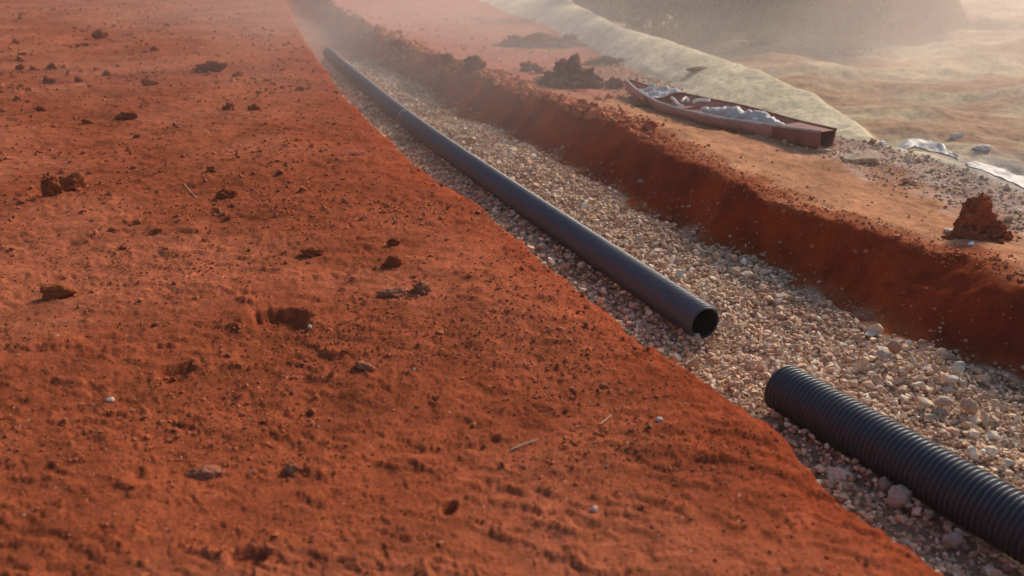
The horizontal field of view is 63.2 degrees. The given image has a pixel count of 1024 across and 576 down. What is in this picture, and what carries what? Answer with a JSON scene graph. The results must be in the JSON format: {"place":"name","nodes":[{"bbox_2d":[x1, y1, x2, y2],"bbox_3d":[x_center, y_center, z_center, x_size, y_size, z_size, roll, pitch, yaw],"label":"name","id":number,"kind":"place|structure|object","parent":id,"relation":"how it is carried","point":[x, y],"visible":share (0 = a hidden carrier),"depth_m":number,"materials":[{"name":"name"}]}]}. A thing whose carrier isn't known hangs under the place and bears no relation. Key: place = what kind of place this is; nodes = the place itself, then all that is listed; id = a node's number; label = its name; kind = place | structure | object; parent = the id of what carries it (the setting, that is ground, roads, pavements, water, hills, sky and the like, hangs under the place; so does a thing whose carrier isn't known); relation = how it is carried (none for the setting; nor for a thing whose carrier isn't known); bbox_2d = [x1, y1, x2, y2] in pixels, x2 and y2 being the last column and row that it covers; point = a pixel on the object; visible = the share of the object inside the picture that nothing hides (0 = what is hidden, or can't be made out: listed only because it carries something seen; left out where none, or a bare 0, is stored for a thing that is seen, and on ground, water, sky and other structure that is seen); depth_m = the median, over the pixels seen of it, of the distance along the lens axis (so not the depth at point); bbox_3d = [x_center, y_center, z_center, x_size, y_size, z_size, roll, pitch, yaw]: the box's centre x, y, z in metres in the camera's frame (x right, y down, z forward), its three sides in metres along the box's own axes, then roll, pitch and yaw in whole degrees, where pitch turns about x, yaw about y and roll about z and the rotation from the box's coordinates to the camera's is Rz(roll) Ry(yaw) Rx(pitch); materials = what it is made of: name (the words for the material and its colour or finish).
{"place":"outdoors","nodes":[
{"label":"outdoors","id":0,"kind":"place"},
{"bbox_2d":[0,0,1023,575],"bbox_3d":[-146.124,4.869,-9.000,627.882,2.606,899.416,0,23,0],"label":"bare ground","id":1,"kind":"structure","parent":0,"point":[498,508],"depth_m":3.20,"materials":[{"name":"brown soil"}]},
{"bbox_2d":[11,39,19,43],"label":"earth clod","id":2,"kind":"object","parent":1,"relation":"on","point":[15,41],"visible":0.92,"depth_m":12.98,"materials":[{"name":"brown soil"}]},
{"bbox_2d":[13,95,22,100],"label":"earth clod","id":3,"kind":"object","parent":1,"relation":"on","point":[17,97],"visible":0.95,"depth_m":8.57,"materials":[{"name":"brown soil"}]},
{"bbox_2d":[15,63,24,69],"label":"earth clod","id":4,"kind":"object","parent":1,"relation":"on","point":[21,66],"visible":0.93,"depth_m":10.46,"materials":[{"name":"brown soil"}]},
{"bbox_2d":[35,105,46,110],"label":"earth clod","id":5,"kind":"object","parent":1,"relation":"on","point":[41,108],"visible":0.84,"depth_m":8.00,"materials":[{"name":"brown soil"}]},
{"bbox_2d":[42,77,54,83],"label":"earth clod","id":6,"kind":"object","parent":1,"relation":"on","point":[49,80],"visible":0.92,"depth_m":9.74,"materials":[{"name":"brown soil"}]},
{"bbox_2d":[40,174,62,195],"bbox_3d":[-2.968,-0.615,5.371,0.122,0.255,0.095,-17,29,-35],"label":"earth clod","id":7,"kind":"object","parent":1,"relation":"on","point":[50,186],"visible":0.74,"depth_m":5.33,"materials":[{"name":"brown soil"}]},
{"bbox_2d":[47,63,57,68],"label":"earth clod","id":8,"kind":"object","parent":1,"relation":"on","point":[51,65],"visible":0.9,"depth_m":10.58,"materials":[{"name":"brown soil"}]},
{"bbox_2d":[39,283,76,300],"bbox_3d":[-2.131,0.025,3.917,0.162,0.097,0.082,-4,23,-9],"label":"earth clod","id":9,"kind":"object","parent":1,"relation":"on","point":[57,290],"visible":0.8,"depth_m":3.89,"materials":[{"name":"brown soil"}]},
{"bbox_2d":[58,171,88,190],"bbox_3d":[-2.930,-0.676,5.524,0.212,0.202,0.150,-2,23,-4],"label":"earth clod","id":10,"kind":"object","parent":1,"relation":"on","point":[76,180],"visible":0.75,"depth_m":5.49,"materials":[{"name":"brown soil"}]},
{"bbox_2d":[74,76,82,81],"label":"earth clod","id":11,"kind":"object","parent":1,"relation":"on","point":[78,79],"visible":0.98,"depth_m":9.73,"materials":[{"name":"brown soil"}]},
{"bbox_2d":[81,118,94,123],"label":"earth clod","id":12,"kind":"object","parent":1,"relation":"on","point":[86,121],"visible":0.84,"depth_m":7.54,"materials":[{"name":"brown soil"}]},
{"bbox_2d":[92,29,109,38],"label":"earth clod","id":13,"kind":"object","parent":1,"relation":"on","point":[100,33],"visible":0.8,"depth_m":13.65,"materials":[{"name":"brown soil"}]},
{"bbox_2d":[105,397,113,401],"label":"pebble","id":14,"kind":"object","parent":1,"relation":"on","point":[110,399],"visible":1,"depth_m":2.97,"materials":[{"name":"stone"}]},
{"bbox_2d":[108,227,117,233],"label":"earth clod","id":15,"kind":"object","parent":1,"relation":"on","point":[112,230],"visible":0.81,"depth_m":4.76,"materials":[{"name":"brown soil"}]},
{"bbox_2d":[114,112,138,119],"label":"earth clod","id":16,"kind":"object","parent":1,"relation":"on","point":[128,115],"visible":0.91,"depth_m":7.66,"materials":[{"name":"brown soil"}]},
{"bbox_2d":[151,46,159,50],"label":"earth clod","id":17,"kind":"object","parent":1,"relation":"on","point":[154,48],"visible":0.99,"depth_m":12.06,"materials":[{"name":"brown soil"}]},
{"bbox_2d":[149,227,164,233],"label":"earth clod","id":18,"kind":"object","parent":1,"relation":"on","point":[155,230],"visible":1,"depth_m":4.76,"materials":[{"name":"brown soil"}]},
{"bbox_2d":[185,464,225,478],"bbox_3d":[-0.955,0.577,2.590,0.126,0.042,0.061,-1,23,-2],"label":"earth clod","id":19,"kind":"object","parent":1,"relation":"on","point":[207,471],"visible":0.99,"depth_m":2.58,"materials":[{"name":"brown soil"}]},
{"bbox_2d":[193,60,227,71],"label":"earth clod","id":20,"kind":"object","parent":1,"relation":"on","point":[212,65],"visible":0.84,"depth_m":10.28,"materials":[{"name":"brown soil"}]},
{"bbox_2d":[206,166,216,172],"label":"earth clod","id":21,"kind":"object","parent":1,"relation":"on","point":[211,169],"visible":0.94,"depth_m":5.87,"materials":[{"name":"brown soil"}]},
{"bbox_2d":[215,188,237,198],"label":"earth clod","id":22,"kind":"object","parent":1,"relation":"on","point":[227,193],"visible":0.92,"depth_m":5.36,"materials":[{"name":"brown soil"}]},
{"bbox_2d":[222,102,234,109],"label":"earth clod","id":23,"kind":"object","parent":1,"relation":"on","point":[228,106],"visible":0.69,"depth_m":7.96,"materials":[{"name":"brown soil"}]},
{"bbox_2d":[247,103,259,109],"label":"earth clod","id":24,"kind":"object","parent":1,"relation":"on","point":[253,106],"visible":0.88,"depth_m":8.01,"materials":[{"name":"brown soil"}]},
{"bbox_2d":[280,461,299,476],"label":"earth clod","id":25,"kind":"object","parent":1,"relation":"on","point":[291,468],"visible":0.99,"depth_m":2.60,"materials":[{"name":"brown soil"}]},
{"bbox_2d":[299,247,324,256],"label":"earth clod","id":26,"kind":"object","parent":1,"relation":"on","point":[312,252],"visible":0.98,"depth_m":4.36,"materials":[{"name":"brown soil"}]},
{"bbox_2d":[354,361,376,370],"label":"earth clod","id":27,"kind":"object","parent":1,"relation":"on","point":[363,365],"visible":0.98,"depth_m":3.25,"materials":[{"name":"brown soil"}]},
{"bbox_2d":[382,255,402,266],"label":"earth clod","id":28,"kind":"object","parent":1,"relation":"on","point":[393,261],"visible":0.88,"depth_m":4.22,"materials":[{"name":"brown soil"}]},
{"bbox_2d":[376,287,409,297],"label":"earth clod","id":29,"kind":"object","parent":1,"relation":"on","point":[394,292],"visible":0.96,"depth_m":3.85,"materials":[{"name":"brown soil"}]},
{"bbox_2d":[386,238,400,245],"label":"earth clod","id":30,"kind":"object","parent":1,"relation":"on","point":[394,241],"visible":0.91,"depth_m":4.50,"materials":[{"name":"brown soil"}]},
{"bbox_2d":[412,280,431,294],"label":"earth clod","id":31,"kind":"object","parent":1,"relation":"on","point":[421,287],"visible":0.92,"depth_m":3.85,"materials":[{"name":"brown soil"}]},
{"bbox_2d":[510,439,537,449],"bbox_3d":[0.043,0.522,2.785,0.115,0.008,0.006,-15,27,-32],"label":"straw","id":32,"kind":"object","parent":1,"relation":"on","point":[513,448],"visible":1,"depth_m":2.78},
{"bbox_2d":[590,506,597,511],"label":"pebble","id":33,"kind":"object","parent":1,"relation":"on","point":[593,508],"visible":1,"depth_m":2.45,"materials":[{"name":"stone"}]},
{"bbox_2d":[284,0,1023,575],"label":"trench","id":34,"kind":"object","parent":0,"point":[894,272],"visible":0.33,"depth_m":5.46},
{"bbox_2d":[393,39,404,51],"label":"earth clod","id":35,"kind":"object","parent":34,"relation":"on","point":[398,44],"visible":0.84,"depth_m":13.46,"materials":[{"name":"brown soil"}]},
{"bbox_2d":[440,53,455,65],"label":"earth clod","id":36,"kind":"object","parent":34,"relation":"on","point":[446,58],"visible":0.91,"depth_m":11.56,"materials":[{"name":"brown soil"}]},
{"bbox_2d":[323,47,718,338],"bbox_3d":[-1.196,-2.005,9.680,0.351,0.212,12.138,-8,24,-19],"label":"drainage pipe","id":37,"kind":"object","parent":34,"relation":"on","point":[688,312],"visible":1,"depth_m":5.79,"materials":[{"name":"black plastic"}]},
{"bbox_2d":[316,39,1023,575],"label":"gravel","id":38,"kind":"structure","parent":34,"relation":"on","point":[544,179],"depth_m":4.67,"materials":[{"name":"beige gravel"}]},
{"bbox_2d":[685,333,701,342],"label":"stone","id":39,"kind":"object","parent":38,"relation":"on","point":[696,337],"visible":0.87,"depth_m":4.50,"materials":[{"name":"grey stone"}]},
{"bbox_2d":[876,349,887,358],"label":"stone","id":40,"kind":"object","parent":38,"relation":"on","point":[881,353],"visible":1,"depth_m":4.23,"materials":[{"name":"grey stone"}]},
{"bbox_2d":[886,340,901,353],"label":"stone","id":41,"kind":"object","parent":38,"relation":"on","point":[894,346],"visible":1,"depth_m":4.29,"materials":[{"name":"beige stone"}]},
{"bbox_2d":[885,484,912,509],"bbox_3d":[1.481,0.802,3.184,0.084,0.108,0.104,18,29,37],"label":"stone","id":42,"kind":"object","parent":38,"relation":"on","point":[899,496],"visible":0.97,"depth_m":3.16,"materials":[{"name":"grey stone"}]},
{"bbox_2d":[923,509,933,518],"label":"stone","id":43,"kind":"object","parent":38,"relation":"on","point":[928,514],"visible":1,"depth_m":3.09,"materials":[{"name":"grey stone"}]},
{"bbox_2d":[934,396,954,407],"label":"stone","id":44,"kind":"object","parent":38,"relation":"on","point":[942,401],"visible":1,"depth_m":3.83,"materials":[{"name":"beige stone"}]},
{"bbox_2d":[944,375,959,382],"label":"stone","id":45,"kind":"object","parent":38,"relation":"on","point":[951,379],"visible":1,"depth_m":4.05,"materials":[{"name":"beige stone"}]},
{"bbox_2d":[941,531,963,547],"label":"stone","id":46,"kind":"object","parent":38,"relation":"on","point":[952,539],"visible":1,"depth_m":2.96,"materials":[{"name":"grey stone"}]},
{"bbox_2d":[952,361,964,372],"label":"stone","id":47,"kind":"object","parent":38,"relation":"on","point":[958,366],"visible":1,"depth_m":4.12,"materials":[{"name":"grey stone"}]},
{"bbox_2d":[960,380,966,387],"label":"stone","id":48,"kind":"object","parent":38,"relation":"on","point":[963,383],"visible":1,"depth_m":4.00,"materials":[{"name":"grey stone"}]},
{"bbox_2d":[960,397,978,412],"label":"stone","id":49,"kind":"object","parent":38,"relation":"on","point":[969,405],"visible":1,"depth_m":3.79,"materials":[{"name":"beige stone"}]},
{"bbox_2d":[878,476,892,492],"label":"stone","id":50,"kind":"object","parent":34,"relation":"on","point":[885,483],"visible":0.96,"depth_m":3.25,"materials":[{"name":"grey stone"}]},
{"bbox_2d":[764,365,1023,564],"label":"drainage pipe","id":51,"kind":"object","parent":34,"relation":"on","point":[979,502],"visible":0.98,"depth_m":3.20,"materials":[{"name":"black plastic"}]},
{"bbox_2d":[333,0,1023,284],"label":"dirt ground","id":52,"kind":"structure","parent":0,"point":[799,170],"depth_m":7.08,"materials":[{"name":"brown soil"}]},
{"bbox_2d":[463,54,486,74],"bbox_3d":[-0.499,-2.986,11.158,0.307,0.299,0.252,3,23,7],"label":"earth clod","id":53,"kind":"object","parent":52,"relation":"on","point":[474,62],"visible":0.84,"depth_m":11.09,"materials":[{"name":"brown soil"}]},
{"bbox_2d":[519,60,544,73],"bbox_3d":[0.278,-3.066,11.619,0.383,0.228,0.212,0,23,0],"label":"earth heap","id":54,"kind":"object","parent":52,"relation":"on","point":[529,66],"visible":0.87,"depth_m":11.57,"materials":[{"name":"brown soil"}]},
{"bbox_2d":[491,32,587,48],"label":"earth ridge","id":55,"kind":"structure","parent":52,"relation":"on","point":[540,39],"depth_m":14.31,"materials":[{"name":"brown soil"}]},
{"bbox_2d":[533,52,604,88],"bbox_3d":[0.693,-2.618,10.392,0.980,0.602,0.503,0,23,0],"label":"earth heap","id":56,"kind":"object","parent":52,"relation":"on","point":[571,72],"visible":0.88,"depth_m":10.30,"materials":[{"name":"brown soil"}]},
{"bbox_2d":[582,55,624,65],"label":"earth ridge","id":57,"kind":"structure","parent":52,"relation":"on","point":[609,60],"depth_m":12.29,"materials":[{"name":"brown soil"}]},
{"bbox_2d":[605,77,624,88],"bbox_3d":[1.297,-2.544,10.432,0.278,0.208,0.137,-5,23,-11],"label":"earth heap","id":58,"kind":"object","parent":52,"relation":"on","point":[615,83],"visible":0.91,"depth_m":10.39,"materials":[{"name":"brown soil"}]},
{"bbox_2d":[632,96,658,107],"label":"earth clod","id":59,"kind":"object","parent":52,"relation":"on","point":[640,101],"visible":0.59,"depth_m":9.12,"materials":[{"name":"brown soil"}]},
{"bbox_2d":[624,79,836,148],"bbox_3d":[2.057,-1.864,8.690,0.716,0.199,3.068,-12,26,-26],"label":"boat","id":60,"kind":"object","parent":52,"relation":"on","point":[803,133],"visible":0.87,"depth_m":8.13,"materials":[{"name":"red paint"}]},
{"bbox_2d":[638,83,681,97],"bbox_3d":[1.607,-2.216,9.392,0.427,0.123,0.462,-12,26,-26],"label":"plastic sheet","id":61,"kind":"object","parent":60,"relation":"in","point":[654,91],"visible":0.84,"depth_m":9.36,"materials":[{"name":"white plastic"}]},
{"bbox_2d":[670,96,683,107],"bbox_3d":[1.788,-2.014,9.016,0.032,0.065,0.361,-3,23,-8],"label":"white stick","id":62,"kind":"object","parent":60,"relation":"in","point":[677,103],"visible":0.98,"depth_m":9.00,"materials":[{"name":"plastic"}]},
{"bbox_2d":[681,96,689,101],"bbox_3d":[1.857,-2.011,8.908,0.032,0.090,0.345,9,25,20],"label":"white stick","id":63,"kind":"object","parent":60,"relation":"in","point":[684,98],"visible":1,"depth_m":8.83,"materials":[{"name":"plastic"}]},
{"bbox_2d":[692,98,710,102],"bbox_3d":[2.014,-1.991,8.859,0.032,0.080,0.229,-17,28,-35],"label":"white stick","id":64,"kind":"object","parent":60,"relation":"in","point":[701,99],"visible":1,"depth_m":8.84,"materials":[{"name":"plastic"}]},
{"bbox_2d":[700,106,784,124],"bbox_3d":[2.298,-1.739,8.335,0.242,0.160,1.135,-12,26,-26],"label":"crumpled plastic sheet","id":65,"kind":"object","parent":60,"relation":"in","point":[736,112],"visible":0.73,"depth_m":8.26,"materials":[{"name":"white plastic"}]},
{"bbox_2d":[553,59,1023,241],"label":"rubble","id":66,"kind":"object","parent":52,"relation":"on","point":[907,158],"visible":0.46,"depth_m":6.74,"materials":[{"name":"gravel"}]},
{"bbox_2d":[817,148,833,152],"bbox_3d":[2.789,-1.228,7.409,0.051,0.034,0.162,-26,29,-19],"label":"wooden board","id":67,"kind":"object","parent":52,"relation":"on","point":[825,150],"visible":1,"depth_m":7.39,"materials":[{"name":"brown wood"}]},
{"bbox_2d":[842,152,881,163],"bbox_3d":[2.946,-1.091,7.006,0.290,0.083,0.141,13,40,34],"label":"rock","id":68,"kind":"object","parent":52,"relation":"on","point":[874,157],"visible":0.93,"depth_m":6.97,"materials":[{"name":"beige stone"}]},
{"bbox_2d":[879,138,958,159],"bbox_3d":[3.649,-1.280,7.628,0.590,0.145,1.029,5,23,12],"label":"plastic sheet","id":69,"kind":"object","parent":52,"relation":"on","point":[906,144],"visible":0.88,"depth_m":7.76,"materials":[{"name":"white plastic"}]},
{"bbox_2d":[944,228,952,232],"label":"stone","id":70,"kind":"object","parent":52,"relation":"on","point":[947,230],"visible":0.61,"depth_m":5.23,"materials":[{"name":"white stone"}]},
{"bbox_2d":[941,192,1013,243],"bbox_3d":[2.881,-0.418,5.125,0.450,0.355,0.287,0,23,0],"label":"earth clod","id":71,"kind":"object","parent":52,"relation":"on","point":[977,220],"visible":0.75,"depth_m":5.10,"materials":[{"name":"brown soil"}]},
{"bbox_2d":[966,161,1023,187],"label":"plastic sheet","id":72,"kind":"object","parent":52,"relation":"on","point":[1008,176],"visible":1,"depth_m":6.84,"materials":[{"name":"white plastic"}]},
{"bbox_2d":[481,0,1023,191],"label":"sand bank","id":73,"kind":"structure","parent":0,"point":[718,78],"depth_m":10.83,"materials":[{"name":"sand"}]},
{"bbox_2d":[686,66,708,71],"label":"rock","id":74,"kind":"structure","parent":73,"relation":"on","point":[694,68],"depth_m":10.65,"materials":[{"name":"stone"}]},
{"bbox_2d":[567,0,1023,188],"bbox_3d":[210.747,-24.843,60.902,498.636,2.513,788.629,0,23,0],"label":"hillside","id":75,"kind":"structure","parent":0,"point":[941,71],"depth_m":11.94,"materials":[{"name":"sand"}]},
{"bbox_2d":[572,0,628,21],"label":"shrub","id":76,"kind":"object","parent":75,"relation":"on","point":[607,8],"visible":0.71,"depth_m":19.51,"materials":[{"name":"green plant"}]},
{"bbox_2d":[597,0,679,27],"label":"shrub","id":77,"kind":"object","parent":75,"relation":"on","point":[655,10],"visible":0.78,"depth_m":17.27,"materials":[{"name":"green plant"}]},
{"bbox_2d":[650,0,740,44],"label":"shrub","id":78,"kind":"object","parent":75,"relation":"on","point":[698,21],"visible":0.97,"depth_m":15.45,"materials":[{"name":"green plant"}]},
{"bbox_2d":[715,0,819,46],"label":"shrub","id":79,"kind":"object","parent":75,"relation":"on","point":[766,22],"visible":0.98,"depth_m":14.31,"materials":[{"name":"green plant"}]},
{"bbox_2d":[783,0,909,55],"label":"shrub","id":80,"kind":"object","parent":75,"relation":"on","point":[832,26],"visible":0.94,"depth_m":14.08,"materials":[{"name":"green plant"}]},
{"bbox_2d":[949,132,964,138],"bbox_3d":[4.313,-1.473,8.056,0.130,0.071,0.114,-20,30,-40],"label":"plastic scrap","id":81,"kind":"object","parent":75,"relation":"on","point":[956,135],"visible":0.98,"depth_m":8.04,"materials":[{"name":"white plastic"}]},
{"bbox_2d":[972,145,991,150],"bbox_3d":[4.109,-1.222,7.271,0.169,0.066,0.106,1,23,2],"label":"plastic scrap","id":82,"kind":"object","parent":75,"relation":"on","point":[983,147],"visible":1,"depth_m":7.24,"materials":[{"name":"white plastic"}]}
]}

